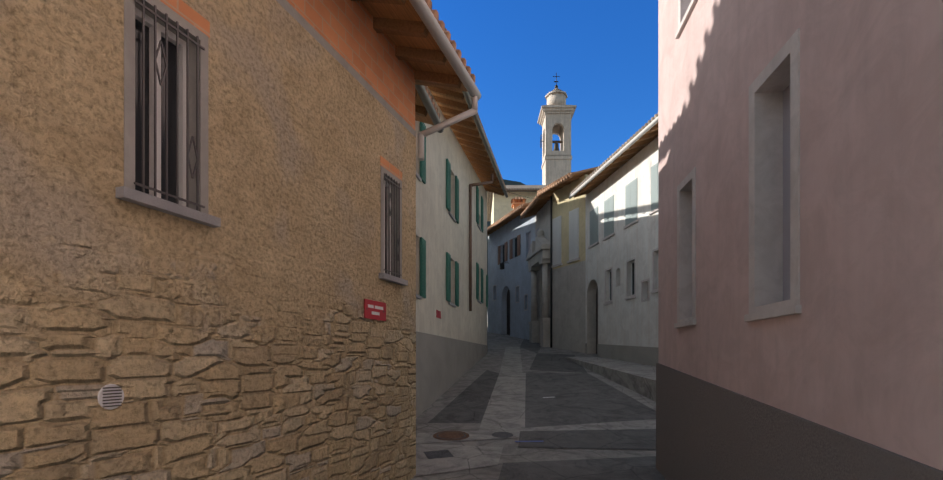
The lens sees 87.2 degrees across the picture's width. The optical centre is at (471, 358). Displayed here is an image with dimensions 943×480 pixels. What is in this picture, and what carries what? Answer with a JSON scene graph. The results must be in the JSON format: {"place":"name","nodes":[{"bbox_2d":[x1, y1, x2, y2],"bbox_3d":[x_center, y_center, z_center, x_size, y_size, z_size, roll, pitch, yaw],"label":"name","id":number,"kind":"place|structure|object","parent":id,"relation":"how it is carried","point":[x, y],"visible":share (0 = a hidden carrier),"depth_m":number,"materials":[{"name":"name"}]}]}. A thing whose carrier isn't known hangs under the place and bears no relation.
{"place":"outdoors","nodes":[
{"label":"outdoors","id":0,"kind":"place"},
{"bbox_2d":[0,0,415,479],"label":"stone wall","id":1,"kind":"structure","parent":0,"point":[246,340],"depth_m":3.96,"materials":[{"name":"beige stone"}]},
{"bbox_2d":[351,0,480,160],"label":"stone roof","id":2,"kind":"structure","parent":1,"relation":"on","point":[418,35],"depth_m":6.79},
{"bbox_2d":[97,0,415,409],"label":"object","id":3,"kind":"object","parent":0,"point":[351,40],"visible":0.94,"depth_m":3.89,"materials":[{"name":"beige stone"}]},
{"bbox_2d":[486,179,524,311],"bbox_3d":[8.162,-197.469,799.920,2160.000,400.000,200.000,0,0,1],"label":"hill","id":4,"kind":"structure","parent":0,"point":[508,182],"depth_m":893.27,"materials":[{"name":"teal"}]},
{"bbox_2d":[411,312,665,479],"bbox_3d":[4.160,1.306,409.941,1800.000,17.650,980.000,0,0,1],"label":"ground","id":5,"kind":"structure","parent":0,"point":[492,360],"depth_m":10.28,"materials":[{"name":"grey stone"}]},
{"bbox_2d":[415,86,486,344],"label":"cream wall","id":6,"kind":"structure","parent":5,"relation":"on","point":[440,231],"depth_m":14.95,"materials":[{"name":"beige paint"}]},
{"bbox_2d":[416,122,492,417],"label":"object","id":7,"kind":"object","parent":6,"relation":"attached to","point":[444,364],"visible":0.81,"depth_m":14.67,"materials":[{"name":"teal"}]},
{"bbox_2d":[488,215,534,339],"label":"blue wall","id":8,"kind":"structure","parent":5,"relation":"on","point":[508,315],"depth_m":33.45,"materials":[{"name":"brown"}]},
{"bbox_2d":[487,202,529,235],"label":"blue roof","id":9,"kind":"structure","parent":8,"relation":"on","point":[508,217],"depth_m":32.36,"materials":[{"name":"tile"}]},
{"bbox_2d":[511,197,525,208],"bbox_3d":[3.398,-10.294,35.904,1.050,2.650,1.050,0,0,1],"label":"chimney","id":10,"kind":"object","parent":9,"relation":"on","point":[516,202],"visible":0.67,"depth_m":35.53,"materials":[{"name":"brick"}]},
{"bbox_2d":[493,235,527,310],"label":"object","id":11,"kind":"object","parent":8,"relation":"attached to","point":[510,251],"visible":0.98,"depth_m":33.27,"materials":[{"name":"brown"}]},
{"bbox_2d":[487,185,546,224],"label":"house","id":12,"kind":"structure","parent":5,"relation":"on","point":[498,207],"depth_m":41.94,"materials":[{"name":"beige paint"}]},
{"bbox_2d":[413,339,664,479],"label":"street patches","id":13,"kind":"object","parent":5,"relation":"on","point":[580,407],"visible":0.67,"depth_m":11.21,"materials":[{"name":"grey stone"}]},
{"bbox_2d":[424,378,566,458],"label":"manhole covers","id":14,"kind":"object","parent":13,"relation":"on","point":[451,435],"visible":0.9,"depth_m":9.87,"materials":[{"name":"orange metal"}]},
{"bbox_2d":[537,73,576,184],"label":"bell tower","id":15,"kind":"structure","parent":5,"relation":"on","point":[556,114],"depth_m":60.32,"materials":[{"name":"beige stone"}]},
{"bbox_2d":[552,174,588,269],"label":"yellow wall","id":16,"kind":"structure","parent":5,"relation":"on","point":[563,204],"depth_m":25.26,"materials":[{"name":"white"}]},
{"bbox_2d":[536,167,597,195],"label":"tiled roof","id":17,"kind":"structure","parent":16,"relation":"on","point":[561,182],"depth_m":24.42,"materials":[{"name":"tile"}]},
{"bbox_2d":[550,196,584,352],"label":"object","id":18,"kind":"object","parent":16,"relation":"attached to","point":[567,307],"visible":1,"depth_m":25.24,"materials":[{"name":"white paint"}]},
{"bbox_2d":[565,357,655,401],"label":"sidewalk","id":19,"kind":"structure","parent":5,"relation":"on","point":[638,378],"depth_m":16.09,"materials":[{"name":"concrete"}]},
{"bbox_2d":[585,137,657,353],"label":"white wall","id":20,"kind":"structure","parent":5,"relation":"on","point":[620,320],"depth_m":20.03,"materials":[{"name":"grey paint"}]},
{"bbox_2d":[585,163,657,365],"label":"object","id":21,"kind":"object","parent":20,"relation":"attached to","point":[642,355],"visible":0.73,"depth_m":19.57,"materials":[{"name":"grey"}]},
{"bbox_2d":[658,0,942,470],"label":"pink wall","id":22,"kind":"structure","parent":5,"relation":"on","point":[854,348],"depth_m":3.67,"materials":[{"name":"paint"}]},
{"bbox_2d":[656,0,942,479],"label":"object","id":23,"kind":"object","parent":22,"relation":"attached to","point":[705,430],"visible":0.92,"depth_m":4.65,"materials":[{"name":"stone"}]},
{"bbox_3d":[-5.028,-3.719,34.255,8.000,12.500,18.877,0,0,-5],"label":"building","id":24,"kind":"object","parent":5,"relation":"on","visible":0},
{"bbox_2d":[428,28,507,197],"bbox_3d":[-2.808,-8.508,17.741,6.995,4.052,14.717,0,0,9],"label":"roof eave","id":25,"kind":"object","parent":24,"relation":"attached to","point":[470,135],"depth_m":16.42,"materials":[{"name":"wood"}]},
{"bbox_3d":[-5.958,0.056,5.661,7.600,8.950,7.000,0,0,19],"label":"stone","id":26,"kind":"object","parent":5,"relation":"on","visible":0},
{"bbox_2d":[415,84,443,132],"bbox_3d":[-4.179,-5.866,9.407,6.945,2.597,2.425,0,0,9],"label":"roof eave","id":27,"kind":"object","parent":26,"relation":"on","point":[426,110],"depth_m":9.29,"materials":[{"name":"wood"}]},
{"bbox_2d":[535,201,549,342],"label":"portal wall","id":28,"kind":"structure","parent":0,"point":[542,218],"depth_m":28.61,"materials":[{"name":"grey paint"}]},
{"bbox_2d":[520,193,552,218],"bbox_3d":[6.094,-9.489,28.507,5.960,2.263,3.562,0,0,-8],"label":"roof eave","id":29,"kind":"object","parent":28,"relation":"on","point":[534,206],"depth_m":27.58,"materials":[{"name":"brown wood"}]},
{"bbox_2d":[526,228,549,346],"bbox_3d":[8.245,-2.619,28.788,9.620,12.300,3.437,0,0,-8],"label":"portal","id":30,"kind":"object","parent":28,"relation":"attached to","point":[538,255],"visible":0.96,"depth_m":27.23,"materials":[{"name":"stone"}]},
{"bbox_2d":[431,0,657,184],"label":"sky","id":31,"kind":"structure","parent":0,"point":[604,53],"materials":[{"name":"blue"}]},
{"bbox_3d":[11.251,-2.219,18.273,8.500,11.500,13.000,0,0,-9],"label":"white body","id":32,"kind":"object","parent":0,"visible":0},
{"bbox_2d":[568,114,657,198],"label":"white roof","id":33,"kind":"structure","parent":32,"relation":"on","point":[639,140],"depth_m":19.43,"materials":[{"name":"grey tile"}]}
]}

